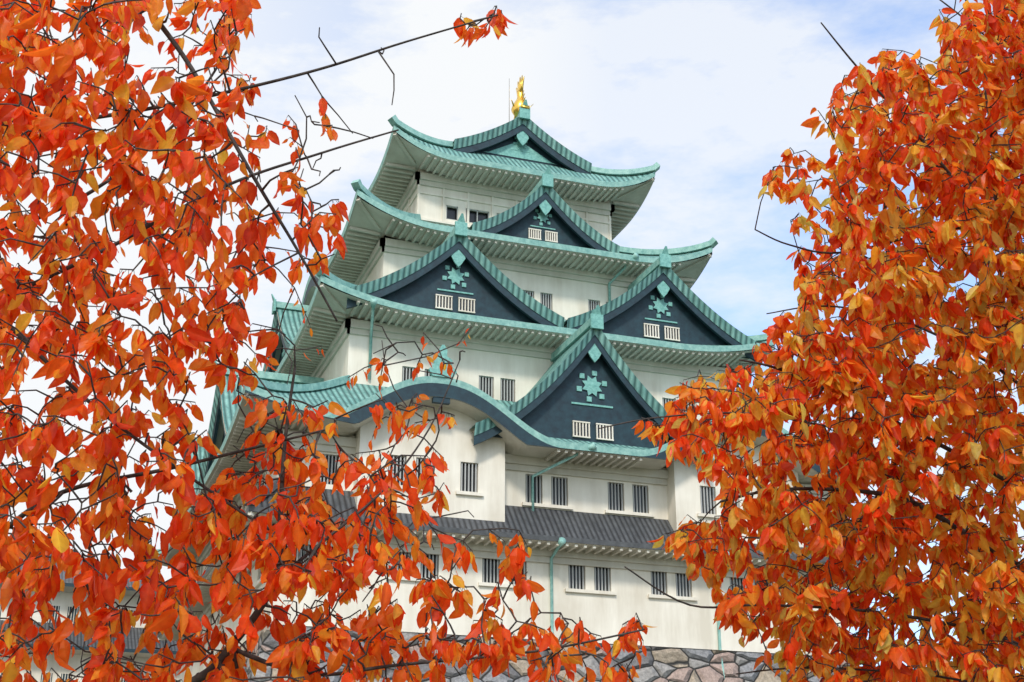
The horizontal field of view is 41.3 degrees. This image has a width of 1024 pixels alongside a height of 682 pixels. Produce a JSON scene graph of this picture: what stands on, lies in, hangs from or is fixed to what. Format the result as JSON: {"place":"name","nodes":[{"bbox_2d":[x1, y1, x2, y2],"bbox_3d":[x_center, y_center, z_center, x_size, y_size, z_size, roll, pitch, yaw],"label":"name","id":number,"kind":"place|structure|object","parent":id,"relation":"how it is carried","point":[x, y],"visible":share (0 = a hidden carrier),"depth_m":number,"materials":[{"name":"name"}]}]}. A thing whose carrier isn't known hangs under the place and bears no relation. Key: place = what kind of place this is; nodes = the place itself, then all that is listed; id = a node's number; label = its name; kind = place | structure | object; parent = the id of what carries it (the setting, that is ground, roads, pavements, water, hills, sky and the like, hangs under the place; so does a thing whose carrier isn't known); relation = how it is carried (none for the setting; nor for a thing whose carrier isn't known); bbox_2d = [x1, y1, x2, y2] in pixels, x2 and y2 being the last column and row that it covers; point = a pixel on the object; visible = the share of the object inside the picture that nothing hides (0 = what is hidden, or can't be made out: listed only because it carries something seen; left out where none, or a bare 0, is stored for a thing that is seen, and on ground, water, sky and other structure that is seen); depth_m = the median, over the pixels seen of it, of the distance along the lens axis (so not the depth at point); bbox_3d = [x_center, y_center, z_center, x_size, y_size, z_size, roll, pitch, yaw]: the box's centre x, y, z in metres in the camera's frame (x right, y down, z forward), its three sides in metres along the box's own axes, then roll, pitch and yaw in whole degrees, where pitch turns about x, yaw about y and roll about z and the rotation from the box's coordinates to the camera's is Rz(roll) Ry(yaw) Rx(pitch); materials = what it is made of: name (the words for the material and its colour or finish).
{"place":"outdoors","nodes":[
{"label":"outdoors","id":0,"kind":"place"},
{"bbox_2d":[0,588,179,681],"bbox_3d":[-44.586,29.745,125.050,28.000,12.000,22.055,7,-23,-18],"label":"keep walls","id":1,"kind":"structure","parent":0,"point":[63,601],"depth_m":118.27,"materials":[{"name":"white paint"}]},
{"bbox_2d":[0,549,177,650],"bbox_3d":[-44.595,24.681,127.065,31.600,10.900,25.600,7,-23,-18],"label":"keep roofs","id":2,"kind":"structure","parent":1,"relation":"on","point":[131,640],"depth_m":118.37,"materials":[{"name":"grey tile"}]},
{"bbox_2d":[0,583,178,681],"bbox_3d":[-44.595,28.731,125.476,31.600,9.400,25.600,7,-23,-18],"label":"keep window edges","id":3,"kind":"object","parent":1,"relation":"attached to","point":[125,649],"visible":0.23,"depth_m":117.46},
{"bbox_2d":[0,583,179,658],"bbox_3d":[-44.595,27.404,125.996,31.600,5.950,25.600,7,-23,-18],"label":"keep eaves","id":4,"kind":"object","parent":1,"relation":"attached to","point":[127,593],"visible":0.06,"depth_m":117.68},
{"bbox_2d":[0,0,653,681],"bbox_3d":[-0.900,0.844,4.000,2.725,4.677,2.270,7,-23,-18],"label":"cherry tree","id":5,"kind":"object","parent":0,"point":[52,440],"depth_m":3.93,"materials":[{"name":"orange plant"}]},
{"bbox_2d":[180,169,842,681],"bbox_3d":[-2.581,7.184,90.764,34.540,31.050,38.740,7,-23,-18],"label":"castle walls","id":6,"kind":"structure","parent":0,"point":[628,595],"depth_m":71.83,"materials":[{"name":"white paint"}]},
{"bbox_2d":[175,117,763,512],"bbox_3d":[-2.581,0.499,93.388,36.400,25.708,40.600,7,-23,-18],"label":"roof ridges","id":7,"kind":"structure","parent":6,"relation":"on","point":[344,396],"depth_m":79.32,"materials":[{"name":"teal metal"}]},
{"bbox_2d":[157,112,889,558],"bbox_3d":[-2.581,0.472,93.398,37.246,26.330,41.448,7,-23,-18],"label":"roof eaves trim","id":8,"kind":"structure","parent":7,"relation":"attached to","point":[307,382],"depth_m":79.85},
{"bbox_2d":[511,75,532,118],"bbox_3d":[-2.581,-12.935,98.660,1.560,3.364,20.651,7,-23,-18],"label":"roof ornament","id":9,"kind":"object","parent":8,"relation":"on","point":[518,102],"visible":0.41,"depth_m":90.03,"materials":[{"name":"gold metal"}]},
{"bbox_2d":[199,205,754,632],"bbox_3d":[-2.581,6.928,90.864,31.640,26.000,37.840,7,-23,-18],"label":"windows","id":10,"kind":"structure","parent":6,"relation":"attached to","point":[546,302],"depth_m":72.12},
{"bbox_2d":[161,488,866,634],"bbox_3d":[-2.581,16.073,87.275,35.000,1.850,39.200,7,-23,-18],"label":"lower tiled roof","id":11,"kind":"structure","parent":6,"relation":"attached to","point":[562,523],"depth_m":70.31,"materials":[{"name":"grey tile"}]},
{"bbox_2d":[153,477,872,636],"bbox_3d":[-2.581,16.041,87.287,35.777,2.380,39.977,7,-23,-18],"label":"roof eaves","id":12,"kind":"object","parent":11,"relation":"attached to","point":[525,536],"visible":0.12,"depth_m":68.73,"materials":[{"name":"grey tile"}]},
{"bbox_2d":[292,207,755,596],"bbox_3d":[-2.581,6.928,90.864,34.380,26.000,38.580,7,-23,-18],"label":"window frames","id":13,"kind":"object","parent":6,"relation":"in","point":[451,213],"visible":0.13,"depth_m":72.45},
{"bbox_2d":[368,253,728,677],"bbox_3d":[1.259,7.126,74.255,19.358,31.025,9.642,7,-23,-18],"label":"drainpipes","id":14,"kind":"object","parent":6,"relation":"attached to","point":[591,446],"visible":0.71,"depth_m":71.28,"materials":[{"name":"metal"}]},
{"bbox_2d":[0,0,1023,673],"label":"sky","id":15,"kind":"structure","parent":0,"point":[713,93],"materials":[{"name":"white"}]},
{"bbox_2d":[158,129,870,640],"bbox_3d":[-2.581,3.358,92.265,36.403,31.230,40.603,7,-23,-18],"label":"keep eave soffits","id":16,"kind":"object","parent":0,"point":[396,183],"visible":0.32,"depth_m":79.73,"materials":[{"name":"white paint"}]},
{"bbox_2d":[509,78,509,120],"bbox_3d":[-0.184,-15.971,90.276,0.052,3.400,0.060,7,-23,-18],"label":"keep lightning rod","id":17,"kind":"object","parent":16,"relation":"attached to","point":[509,99],"visible":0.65,"depth_m":90.29,"materials":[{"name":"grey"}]},
{"bbox_2d":[205,624,849,681],"bbox_3d":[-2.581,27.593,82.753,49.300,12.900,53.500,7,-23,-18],"label":"keep stone base","id":18,"kind":"object","parent":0,"point":[666,664],"visible":0.27,"depth_m":69.44,"materials":[{"name":"grey stone"}]},
{"bbox_2d":[205,124,889,475],"bbox_3d":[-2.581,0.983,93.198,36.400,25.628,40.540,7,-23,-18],"label":"keep gable panels","id":19,"kind":"object","parent":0,"point":[551,410],"visible":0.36,"depth_m":77.05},
{"bbox_2d":[214,99,741,409],"bbox_3d":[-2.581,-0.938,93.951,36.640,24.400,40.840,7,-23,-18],"label":"gable ornaments","id":20,"kind":"object","parent":19,"relation":"attached to","point":[519,148],"visible":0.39,"depth_m":81.42},
{"bbox_2d":[598,0,1023,681],"bbox_3d":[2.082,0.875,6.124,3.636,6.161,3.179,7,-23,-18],"label":"cherry tree","id":21,"kind":"object","parent":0,"point":[886,304],"depth_m":5.67,"materials":[{"name":"orange plant"}]}
]}

